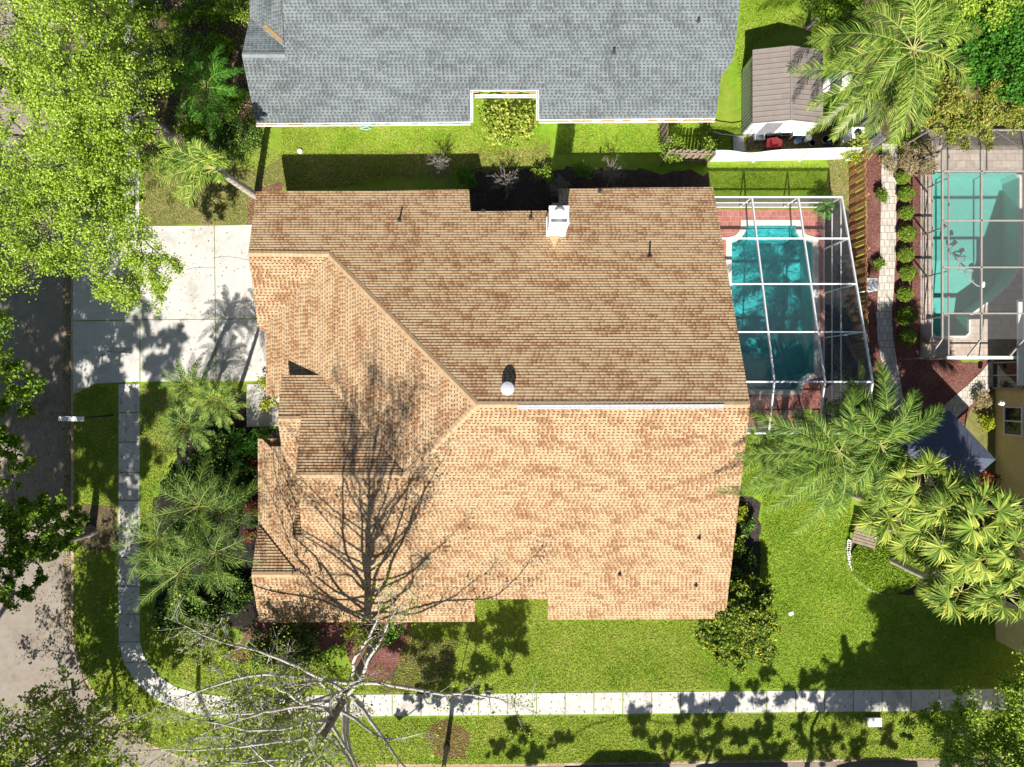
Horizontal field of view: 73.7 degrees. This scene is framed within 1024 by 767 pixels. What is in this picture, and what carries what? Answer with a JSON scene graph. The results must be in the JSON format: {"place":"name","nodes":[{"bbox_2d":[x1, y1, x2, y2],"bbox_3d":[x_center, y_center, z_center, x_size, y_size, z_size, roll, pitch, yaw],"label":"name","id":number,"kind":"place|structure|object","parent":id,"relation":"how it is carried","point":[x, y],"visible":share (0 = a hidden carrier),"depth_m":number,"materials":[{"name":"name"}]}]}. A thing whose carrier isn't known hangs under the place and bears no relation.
{"place":"outdoors","nodes":[
{"label":"outdoors","id":0,"kind":"place"},
{"bbox_2d":[0,665,155,766],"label":"leafy tree","id":1,"kind":"object","parent":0,"point":[61,754],"visible":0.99,"depth_m":33.42,"materials":[{"name":"green plant"}]},
{"bbox_2d":[73,216,265,394],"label":"driveway","id":2,"kind":"structure","parent":0,"point":[168,339],"depth_m":37.98,"materials":[{"name":"concrete"}]},
{"bbox_2d":[139,140,848,229],"bbox_3d":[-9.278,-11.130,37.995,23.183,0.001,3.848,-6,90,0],"label":"dry lawn","id":3,"kind":"structure","parent":0,"point":[207,189],"depth_m":37.99,"materials":[{"name":"yellow plant"}]},
{"bbox_2d":[247,183,282,224],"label":"corner litter","id":4,"kind":"object","parent":3,"relation":"on","point":[251,210],"visible":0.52,"depth_m":37.99,"materials":[{"name":"brown soil"}]},
{"bbox_2d":[138,134,255,207],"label":"queen palm","id":5,"kind":"object","parent":4,"relation":"on","point":[217,160],"visible":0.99,"depth_m":31.86,"materials":[{"name":"green plant"}]},
{"bbox_2d":[0,0,1007,766],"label":"street","id":6,"kind":"structure","parent":0,"point":[40,322],"depth_m":38.14,"materials":[{"name":"grey asphalt"}]},
{"bbox_2d":[1,0,994,716],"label":"fallen leaves","id":7,"kind":"object","parent":6,"relation":"on","point":[67,478],"visible":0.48,"depth_m":38.11,"materials":[{"name":"brown plant"}]},
{"bbox_2d":[71,625,1009,766],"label":"ground","id":8,"kind":"structure","parent":0,"point":[590,765],"depth_m":38.15,"materials":[{"name":"green plant"}]},
{"bbox_2d":[71,1,1007,766],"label":"kerb","id":9,"kind":"structure","parent":8,"relation":"on","point":[363,765],"depth_m":37.99,"materials":[{"name":"concrete"}]},
{"bbox_2d":[72,0,1023,765],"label":"lawn","id":10,"kind":"structure","parent":0,"point":[786,34],"depth_m":38.00,"materials":[{"name":"green plant"}]},
{"bbox_2d":[0,286,96,613],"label":"street oak","id":11,"kind":"object","parent":10,"relation":"on","point":[21,554],"visible":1,"depth_m":32.14,"materials":[{"name":"green plant"}]},
{"bbox_2d":[0,0,188,319],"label":"live oak","id":12,"kind":"object","parent":10,"relation":"on","point":[58,106],"visible":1,"depth_m":29.50,"materials":[{"name":"green plant"}]},
{"bbox_2d":[74,504,118,553],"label":"verge litter","id":13,"kind":"object","parent":10,"relation":"on","point":[102,519],"visible":0.71,"depth_m":37.99,"materials":[{"name":"brown soil"}]},
{"bbox_2d":[158,352,223,412],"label":"date palm","id":14,"kind":"object","parent":10,"relation":"on","point":[192,371],"visible":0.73,"depth_m":34.24,"materials":[{"name":"green plant"}]},
{"bbox_2d":[140,0,257,155],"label":"leaf litter bed","id":15,"kind":"object","parent":10,"relation":"on","point":[239,78],"visible":0.27,"depth_m":37.99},
{"bbox_2d":[124,0,168,28],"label":"undergrowth","id":16,"kind":"object","parent":15,"relation":"on","point":[152,5],"visible":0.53,"depth_m":36.91,"materials":[{"name":"green plant"}]},
{"bbox_2d":[148,36,213,96],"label":"date palm","id":17,"kind":"object","parent":15,"relation":"on","point":[183,51],"visible":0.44,"depth_m":35.13,"materials":[{"name":"green plant"}]},
{"bbox_2d":[161,4,206,53],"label":"undergrowth","id":18,"kind":"object","parent":15,"relation":"on","point":[180,18],"visible":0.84,"depth_m":37.06,"materials":[{"name":"green plant"}]},
{"bbox_2d":[172,110,214,150],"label":"undergrowth","id":19,"kind":"object","parent":15,"relation":"on","point":[188,131],"visible":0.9,"depth_m":37.21,"materials":[{"name":"green plant"}]},
{"bbox_2d":[167,43,250,140],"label":"date palm","id":20,"kind":"object","parent":15,"relation":"on","point":[214,78],"visible":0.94,"depth_m":34.36,"materials":[{"name":"green plant"}]},
{"bbox_2d":[200,23,236,68],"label":"undergrowth","id":21,"kind":"object","parent":15,"relation":"on","point":[215,40],"visible":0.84,"depth_m":37.00,"materials":[{"name":"green plant"}]},
{"bbox_2d":[202,119,241,153],"bbox_3d":[-16.014,-13.693,37.877,2.330,0.379,2.190,-34,90,0],"label":"shrub","id":22,"kind":"object","parent":15,"relation":"on","point":[220,133],"visible":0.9,"depth_m":37.82,"materials":[{"name":"green plant"}]},
{"bbox_2d":[212,0,249,26],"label":"tall shrub","id":23,"kind":"object","parent":15,"relation":"on","point":[245,17],"visible":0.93,"depth_m":36.55,"materials":[{"name":"green plant"}]},
{"bbox_2d":[224,114,266,158],"bbox_3d":[-14.884,-13.716,37.868,2.669,0.395,2.496,0,90,0],"label":"shrub","id":24,"kind":"object","parent":15,"relation":"on","point":[250,131],"visible":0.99,"depth_m":37.81,"materials":[{"name":"green plant"}]},
{"bbox_2d":[170,612,235,670],"bbox_3d":[-16.344,13.620,36.040,3.002,4.119,3.194,0,90,0],"label":"bare shrub","id":25,"kind":"object","parent":10,"relation":"on","point":[201,649],"visible":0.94,"depth_m":35.66,"materials":[{"name":"green plant"}]},
{"bbox_2d":[149,389,257,628],"bbox_3d":[-17.136,7.046,37.984,6.140,0.001,13.548,0,90,0],"label":"palm bed","id":26,"kind":"object","parent":10,"relation":"on","point":[247,616],"visible":0.37,"depth_m":37.98,"materials":[{"name":"black soil"}]},
{"bbox_2d":[148,594,185,635],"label":"undergrowth","id":27,"kind":"object","parent":26,"relation":"on","point":[165,623],"visible":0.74,"depth_m":37.43,"materials":[{"name":"green plant"}]},
{"bbox_2d":[157,467,192,499],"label":"undergrowth","id":28,"kind":"object","parent":26,"relation":"on","point":[173,480],"visible":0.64,"depth_m":37.46,"materials":[{"name":"green plant"}]},
{"bbox_2d":[156,578,200,625],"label":"undergrowth","id":29,"kind":"object","parent":26,"relation":"on","point":[183,598],"visible":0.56,"depth_m":37.45,"materials":[{"name":"green plant"}]},
{"bbox_2d":[108,451,264,625],"bbox_3d":[-15.870,7.718,35.048,7.443,6.002,8.498,44,90,0],"label":"date palm","id":30,"kind":"object","parent":26,"relation":"on","point":[217,504],"visible":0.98,"depth_m":33.73,"materials":[{"name":"green plant"}]},
{"bbox_2d":[156,395,223,456],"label":"date palm","id":31,"kind":"object","parent":26,"relation":"on","point":[192,424],"visible":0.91,"depth_m":34.42,"materials":[{"name":"green plant"}]},
{"bbox_2d":[186,454,221,494],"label":"undergrowth","id":32,"kind":"object","parent":26,"relation":"on","point":[193,463],"visible":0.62,"depth_m":37.47,"materials":[{"name":"green plant"}]},
{"bbox_2d":[179,594,229,640],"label":"undergrowth","id":33,"kind":"object","parent":26,"relation":"on","point":[199,609],"visible":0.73,"depth_m":37.38,"materials":[{"name":"green plant"}]},
{"bbox_2d":[191,429,229,471],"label":"undergrowth","id":34,"kind":"object","parent":26,"relation":"on","point":[218,445],"visible":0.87,"depth_m":37.33,"materials":[{"name":"green plant"}]},
{"bbox_2d":[186,368,254,431],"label":"date palm","id":35,"kind":"object","parent":26,"relation":"on","point":[221,397],"visible":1,"depth_m":33.47,"materials":[{"name":"green plant"}]},
{"bbox_2d":[198,562,244,594],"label":"undergrowth","id":36,"kind":"object","parent":26,"relation":"on","point":[235,573],"visible":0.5,"depth_m":37.42,"materials":[{"name":"green plant"}]},
{"bbox_2d":[206,462,241,499],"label":"undergrowth","id":37,"kind":"object","parent":26,"relation":"on","point":[223,471],"visible":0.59,"depth_m":37.20,"materials":[{"name":"green plant"}]},
{"bbox_2d":[222,577,254,616],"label":"undergrowth","id":38,"kind":"object","parent":26,"relation":"on","point":[243,593],"visible":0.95,"depth_m":37.21,"materials":[{"name":"green plant"}]},
{"bbox_2d":[222,446,257,480],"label":"undergrowth","id":39,"kind":"object","parent":26,"relation":"on","point":[245,465],"visible":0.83,"depth_m":37.00,"materials":[{"name":"green plant"}]},
{"bbox_2d":[223,424,272,463],"bbox_3d":[-14.363,3.305,37.198,2.782,1.645,2.046,-6,90,0],"label":"round shrub","id":40,"kind":"object","parent":26,"relation":"on","point":[252,444],"visible":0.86,"depth_m":36.88,"materials":[{"name":"green plant"}]},
{"bbox_2d":[247,384,278,426],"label":"front walk","id":41,"kind":"structure","parent":10,"relation":"on","point":[256,417],"depth_m":37.98,"materials":[{"name":"concrete"}]},
{"bbox_2d":[168,633,373,766],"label":"bare maple","id":42,"kind":"object","parent":10,"relation":"on","point":[279,720],"visible":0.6,"depth_m":32.92,"materials":[{"name":"grey plant"}]},
{"bbox_2d":[229,622,413,680],"bbox_3d":[-10.641,14.742,37.988,10.412,0.001,3.703,0,90,0],"label":"bed","id":43,"kind":"object","parent":10,"relation":"on","point":[388,656],"visible":0.4,"depth_m":37.99,"materials":[{"name":"brown soil"}]},
{"bbox_2d":[243,624,281,670],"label":"undergrowth","id":44,"kind":"object","parent":43,"relation":"on","point":[266,646],"visible":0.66,"depth_m":37.40,"materials":[{"name":"green plant"}]},
{"bbox_2d":[269,622,323,672],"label":"undergrowth","id":45,"kind":"object","parent":43,"relation":"on","point":[300,637],"visible":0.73,"depth_m":37.28,"materials":[{"name":"green plant"}]},
{"bbox_2d":[93,566,550,766],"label":"bald cypress","id":46,"kind":"object","parent":10,"relation":"on","point":[304,757],"visible":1,"depth_m":27.69,"materials":[{"name":"grey plant"}]},
{"bbox_2d":[379,636,458,692],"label":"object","id":47,"kind":"object","parent":10,"relation":"on","point":[392,675],"visible":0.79,"depth_m":37.99,"materials":[{"name":"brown plant"}]},
{"bbox_2d":[425,720,469,759],"bbox_3d":[-3.608,19.804,37.988,2.501,0.001,2.260,0,90,0],"label":"mulch ring","id":48,"kind":"object","parent":10,"relation":"on","point":[453,743],"visible":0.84,"depth_m":37.99,"materials":[{"name":"brown soil"}]},
{"bbox_2d":[242,0,739,126],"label":"house","id":49,"kind":"structure","parent":10,"relation":"on","point":[373,62],"depth_m":34.25,"materials":[{"name":"grey"}]},
{"bbox_2d":[248,187,749,622],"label":"house","id":50,"kind":"structure","parent":10,"relation":"on","point":[552,404],"depth_m":33.12,"materials":[{"name":"beige tile"}]},
{"bbox_2d":[468,166,709,210],"bbox_3d":[4.289,-10.531,37.988,13.424,0.001,3.270,0,90,0],"label":"shade bed","id":51,"kind":"object","parent":10,"relation":"on","point":[527,193],"visible":0.4,"depth_m":37.99,"materials":[{"name":"black soil"}]},
{"bbox_2d":[660,149,715,164],"bbox_3d":[9.546,-12.295,37.088,2.595,1.824,0.242,2,90,0],"label":"wooden fence","id":52,"kind":"object","parent":10,"relation":"on","point":[691,153],"visible":0.9,"depth_m":36.80,"materials":[{"name":"brown wood"}]},
{"bbox_2d":[731,495,761,590],"bbox_3d":[12.582,8.969,37.986,2.648,0.001,6.051,0,90,0],"label":"wall bed","id":53,"kind":"object","parent":10,"relation":"on","point":[753,507],"visible":0.35,"depth_m":37.99,"materials":[{"name":"brown soil"}]},
{"bbox_2d":[717,209,822,429],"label":"pool deck","id":54,"kind":"structure","parent":10,"relation":"on","point":[730,225],"depth_m":37.98,"materials":[{"name":"red brick"}]},
{"bbox_2d":[726,220,820,394],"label":"swimming pool","id":55,"kind":"structure","parent":54,"relation":"in","point":[795,356],"depth_m":39.70,"materials":[{"name":"teal liquid"}]},
{"bbox_2d":[715,196,873,433],"bbox_3d":[13.917,-3.680,35.395,6.934,5.210,12.328,0,90,0],"label":"pool cage","id":56,"kind":"object","parent":54,"relation":"on","point":[817,331],"visible":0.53,"depth_m":35.13,"materials":[{"name":"white metal"}]},
{"bbox_2d":[707,147,862,162],"bbox_3d":[14.712,-12.390,37.100,7.869,1.800,0.151,-1,90,0],"label":"vinyl fence","id":57,"kind":"object","parent":10,"relation":"on","point":[799,155],"visible":0.96,"depth_m":37.05,"materials":[{"name":"white paint"}]},
{"bbox_2d":[715,388,876,536],"bbox_3d":[12.806,4.112,33.739,7.265,8.542,6.871,-18,90,0],"label":"queen palm","id":58,"kind":"object","parent":10,"relation":"on","point":[827,448],"visible":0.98,"depth_m":30.34,"materials":[{"name":"green plant"}]},
{"bbox_2d":[747,122,854,150],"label":"shed yard","id":59,"kind":"structure","parent":10,"relation":"on","point":[786,142],"depth_m":37.99,"materials":[{"name":"black plant"}]},
{"bbox_2d":[786,30,918,146],"bbox_3d":[15.834,-13.610,34.285,6.149,7.488,4.654,0,90,0],"label":"queen palm","id":60,"kind":"object","parent":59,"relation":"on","point":[884,97],"visible":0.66,"depth_m":31.57,"materials":[{"name":"green plant"}]},
{"bbox_2d":[742,405,879,496],"bbox_3d":[14.635,2.947,35.539,7.443,4.986,5.073,-21,90,0],"label":"areca palm","id":61,"kind":"object","parent":10,"relation":"on","point":[771,466],"visible":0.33,"depth_m":34.21,"materials":[{"name":"green plant"}]},
{"bbox_2d":[797,0,892,46],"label":"green tree","id":62,"kind":"object","parent":10,"relation":"on","point":[825,9],"visible":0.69,"depth_m":34.95,"materials":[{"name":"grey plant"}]},
{"bbox_2d":[827,360,945,512],"bbox_3d":[16.456,2.635,33.421,5.456,9.206,6.312,28,90,0],"label":"queen palm","id":63,"kind":"object","parent":10,"relation":"on","point":[875,428],"visible":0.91,"depth_m":29.96,"materials":[{"name":"green plant"}]},
{"bbox_2d":[850,475,929,547],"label":"fan palm","id":64,"kind":"object","parent":10,"relation":"on","point":[880,523],"visible":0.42,"depth_m":33.30,"materials":[{"name":"green plant"}]},
{"bbox_2d":[805,0,984,154],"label":"queen palm","id":65,"kind":"object","parent":10,"relation":"on","point":[897,59],"visible":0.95,"depth_m":29.30,"materials":[{"name":"green plant"}]},
{"bbox_2d":[847,447,972,530],"bbox_3d":[18.455,4.515,33.453,4.024,9.102,3.603,0,90,0],"label":"fan palm","id":66,"kind":"object","parent":10,"relation":"on","point":[906,487],"visible":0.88,"depth_m":29.92,"materials":[{"name":"green plant"}]},
{"bbox_2d":[851,473,994,598],"bbox_3d":[24.879,7.601,37.988,12.008,0.001,8.957,0,90,0],"label":"back bed","id":67,"kind":"object","parent":10,"relation":"on","point":[911,591],"visible":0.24,"depth_m":37.99,"materials":[{"name":"brown soil"}]},
{"bbox_2d":[851,532,924,593],"bbox_3d":[20.848,9.922,37.657,4.193,0.679,3.578,0,90,0],"label":"ground cover","id":68,"kind":"object","parent":67,"relation":"on","point":[902,580],"visible":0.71,"depth_m":37.60,"materials":[{"name":"green plant"}]},
{"bbox_2d":[886,517,957,578],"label":"fan palm","id":69,"kind":"object","parent":67,"relation":"on","point":[898,545],"visible":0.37,"depth_m":33.25,"materials":[{"name":"green plant"}]},
{"bbox_2d":[888,557,1002,626],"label":"fan palm","id":70,"kind":"object","parent":67,"relation":"on","point":[937,592],"visible":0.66,"depth_m":31.12,"materials":[{"name":"green plant"}]},
{"bbox_2d":[892,517,1023,597],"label":"fan palm","id":71,"kind":"object","parent":67,"relation":"on","point":[1011,581],"visible":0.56,"depth_m":29.50,"materials":[{"name":"green plant"}]},
{"bbox_2d":[916,559,1023,627],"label":"fan palm","id":72,"kind":"object","parent":67,"relation":"on","point":[996,608],"visible":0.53,"depth_m":30.43,"materials":[{"name":"green plant"}]},
{"bbox_2d":[975,506,1023,577],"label":"fan palm","id":73,"kind":"object","parent":67,"relation":"on","point":[1006,555],"visible":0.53,"depth_m":29.36,"materials":[{"name":"green plant"}]},
{"bbox_2d":[854,484,994,566],"bbox_3d":[19.095,6.176,33.379,4.126,9.276,3.790,0,90,0],"label":"fan palm","id":74,"kind":"object","parent":10,"relation":"on","point":[937,506],"visible":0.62,"depth_m":29.55,"materials":[{"name":"green plant"}]},
{"bbox_2d":[864,152,995,437],"bbox_3d":[23.297,-4.808,37.991,7.448,0.001,16.199,0,90,0],"label":"mulch bed","id":75,"kind":"object","parent":10,"relation":"on","point":[939,382],"visible":0.56,"depth_m":37.99,"materials":[{"name":"brown soil"}]},
{"bbox_2d":[896,134,941,178],"bbox_3d":[22.165,-12.345,37.292,2.668,1.457,2.452,0,90,0],"label":"dry shrub","id":76,"kind":"object","parent":75,"relation":"on","point":[925,146],"visible":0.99,"depth_m":37.16,"materials":[{"name":"grey plant"}]},
{"bbox_2d":[846,0,1023,153],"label":"northeast bed","id":77,"kind":"object","parent":10,"relation":"on","point":[884,133],"visible":0.2,"depth_m":37.99,"materials":[{"name":"green plant"}]},
{"bbox_2d":[851,67,885,150],"bbox_3d":[19.321,-14.848,37.087,0.243,1.827,3.957,-12,90,0],"label":"wooden fence","id":78,"kind":"object","parent":77,"relation":"on","point":[875,137],"visible":0.34,"depth_m":36.98,"materials":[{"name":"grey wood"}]},
{"bbox_2d":[849,0,1023,77],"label":"yellow tree","id":79,"kind":"object","parent":77,"relation":"on","point":[970,7],"visible":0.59,"depth_m":32.56,"materials":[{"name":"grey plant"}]},
{"bbox_2d":[917,0,1023,125],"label":"emerald tree","id":80,"kind":"object","parent":77,"relation":"on","point":[1003,44],"visible":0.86,"depth_m":33.02,"materials":[{"name":"green plant"}]},
{"bbox_2d":[885,410,995,491],"bbox_3d":[22.700,3.634,36.250,3.103,3.500,3.684,-43,90,0],"label":"canopy","id":81,"kind":"object","parent":10,"relation":"on","point":[954,440],"visible":0.59,"depth_m":35.10,"materials":[{"name":"fabric"}]},
{"bbox_2d":[886,471,1023,550],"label":"fan palm","id":82,"kind":"object","parent":10,"relation":"on","point":[1008,513],"visible":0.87,"depth_m":28.98,"materials":[{"name":"green plant"}]},
{"bbox_2d":[897,642,1023,766],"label":"street oak","id":83,"kind":"object","parent":10,"relation":"on","point":[1011,731],"visible":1,"depth_m":33.12,"materials":[{"name":"green plant"}]},
{"bbox_2d":[908,61,1023,168],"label":"feathery tree","id":84,"kind":"object","parent":10,"relation":"on","point":[985,107],"visible":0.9,"depth_m":34.22,"materials":[{"name":"yellow plant"}]},
{"bbox_2d":[921,128,1023,357],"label":"neighbour pool deck","id":85,"kind":"structure","parent":10,"relation":"on","point":[999,335],"depth_m":37.98,"materials":[{"name":"beige stone"}]},
{"bbox_2d":[903,129,1023,359],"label":"pool cage","id":86,"kind":"object","parent":85,"relation":"on","point":[981,313],"visible":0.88,"depth_m":34.65,"materials":[{"name":"white metal"}]},
{"bbox_2d":[933,170,1021,337],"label":"swimming pool","id":87,"kind":"structure","parent":85,"relation":"in","point":[1002,200],"depth_m":39.30,"materials":[{"name":"teal liquid"}]},
{"bbox_2d":[992,300,1023,653],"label":"house","id":88,"kind":"structure","parent":10,"relation":"on","point":[1009,435],"depth_m":36.69,"materials":[{"name":"yellow paint"}]},
{"bbox_2d":[992,361,1023,388],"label":"door","id":89,"kind":"structure","parent":88,"relation":"in","point":[1004,374],"depth_m":37.00,"materials":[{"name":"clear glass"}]},
{"bbox_2d":[1003,406,1023,436],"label":"window","id":90,"kind":"structure","parent":88,"relation":"in","point":[1013,417],"depth_m":36.55,"materials":[{"name":"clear glass"}]},
{"bbox_2d":[318,0,798,156],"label":"side lawn","id":91,"kind":"structure","parent":0,"point":[550,131],"depth_m":37.99,"materials":[{"name":"green plant"}]},
{"bbox_2d":[473,92,538,152],"bbox_3d":[-0.286,-14.342,37.052,3.601,1.936,3.392,0,90,0],"label":"croton","id":92,"kind":"object","parent":91,"relation":"on","point":[503,119],"visible":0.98,"depth_m":36.84,"materials":[{"name":"yellow plant"}]},
{"bbox_2d":[659,132,687,164],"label":"fence vine","id":93,"kind":"object","parent":91,"relation":"on","point":[677,142],"visible":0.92,"depth_m":36.63,"materials":[{"name":"green plant"}]},
{"bbox_2d":[741,46,822,135],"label":"garden shed","id":94,"kind":"structure","parent":91,"relation":"on","point":[775,99],"depth_m":35.83,"materials":[{"name":"white paint"}]},
{"bbox_2d":[118,0,1023,717],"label":"sidewalk","id":95,"kind":"structure","parent":0,"point":[592,702],"depth_m":37.98,"materials":[{"name":"concrete"}]},
{"bbox_2d":[640,160,829,195],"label":"shaded side lawn","id":96,"kind":"structure","parent":0,"point":[703,169],"depth_m":37.99,"materials":[{"name":"green plant"}]},
{"bbox_2d":[556,0,1023,692],"bbox_3d":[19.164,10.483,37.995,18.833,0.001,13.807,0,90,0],"label":"back lawn","id":97,"kind":"structure","parent":0,"point":[835,597],"depth_m":37.99,"materials":[{"name":"green plant"}]},
{"bbox_2d":[693,565,780,674],"bbox_3d":[11.950,12.620,36.425,4.666,3.350,5.808,0,90,0],"label":"shrub","id":98,"kind":"object","parent":97,"relation":"on","point":[746,639],"visible":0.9,"depth_m":35.69,"materials":[{"name":"green plant"}]},
{"bbox_2d":[826,159,850,210],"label":"corner dry grass","id":99,"kind":"structure","parent":0,"point":[833,175],"depth_m":37.99,"materials":[{"name":"yellow plant"}]},
{"bbox_2d":[833,132,873,170],"bbox_3d":[18.423,-12.473,36.855,1.924,2.320,1.937,0,90,0],"label":"fence vine","id":100,"kind":"object","parent":99,"relation":"on","point":[854,144],"visible":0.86,"depth_m":36.52,"materials":[{"name":"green plant"}]},
{"bbox_2d":[825,200,860,429],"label":"cage side ground","id":101,"kind":"structure","parent":0,"point":[849,361],"depth_m":37.99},
{"bbox_2d":[848,139,871,358],"bbox_3d":[18.894,-7.179,37.087,0.243,1.827,11.643,-1,90,0],"label":"wooden fence","id":102,"kind":"object","parent":101,"relation":"on","point":[856,201],"visible":0.88,"depth_m":37.01,"materials":[{"name":"orange wood"}]},
{"bbox_2d":[818,375,908,474],"bbox_3d":[18.038,2.309,35.739,3.371,4.573,5.844,-41,90,0],"label":"areca palm","id":103,"kind":"object","parent":101,"relation":"on","point":[830,408],"visible":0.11,"depth_m":34.44,"materials":[{"name":"green plant"}]},
{"bbox_2d":[876,143,909,448],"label":"garden path","id":104,"kind":"structure","parent":0,"point":[886,286],"depth_m":37.97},
{"bbox_2d":[918,360,998,430],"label":"diagonal path","id":105,"kind":"structure","parent":0,"point":[959,403],"depth_m":37.97,"materials":[{"name":"beige concrete"}]},
{"bbox_2d":[963,389,994,488],"bbox_3d":[26.095,3.200,37.986,2.423,0.001,6.289,0,90,0],"label":"dry bed","id":106,"kind":"object","parent":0,"point":[984,438],"visible":0.38,"depth_m":37.99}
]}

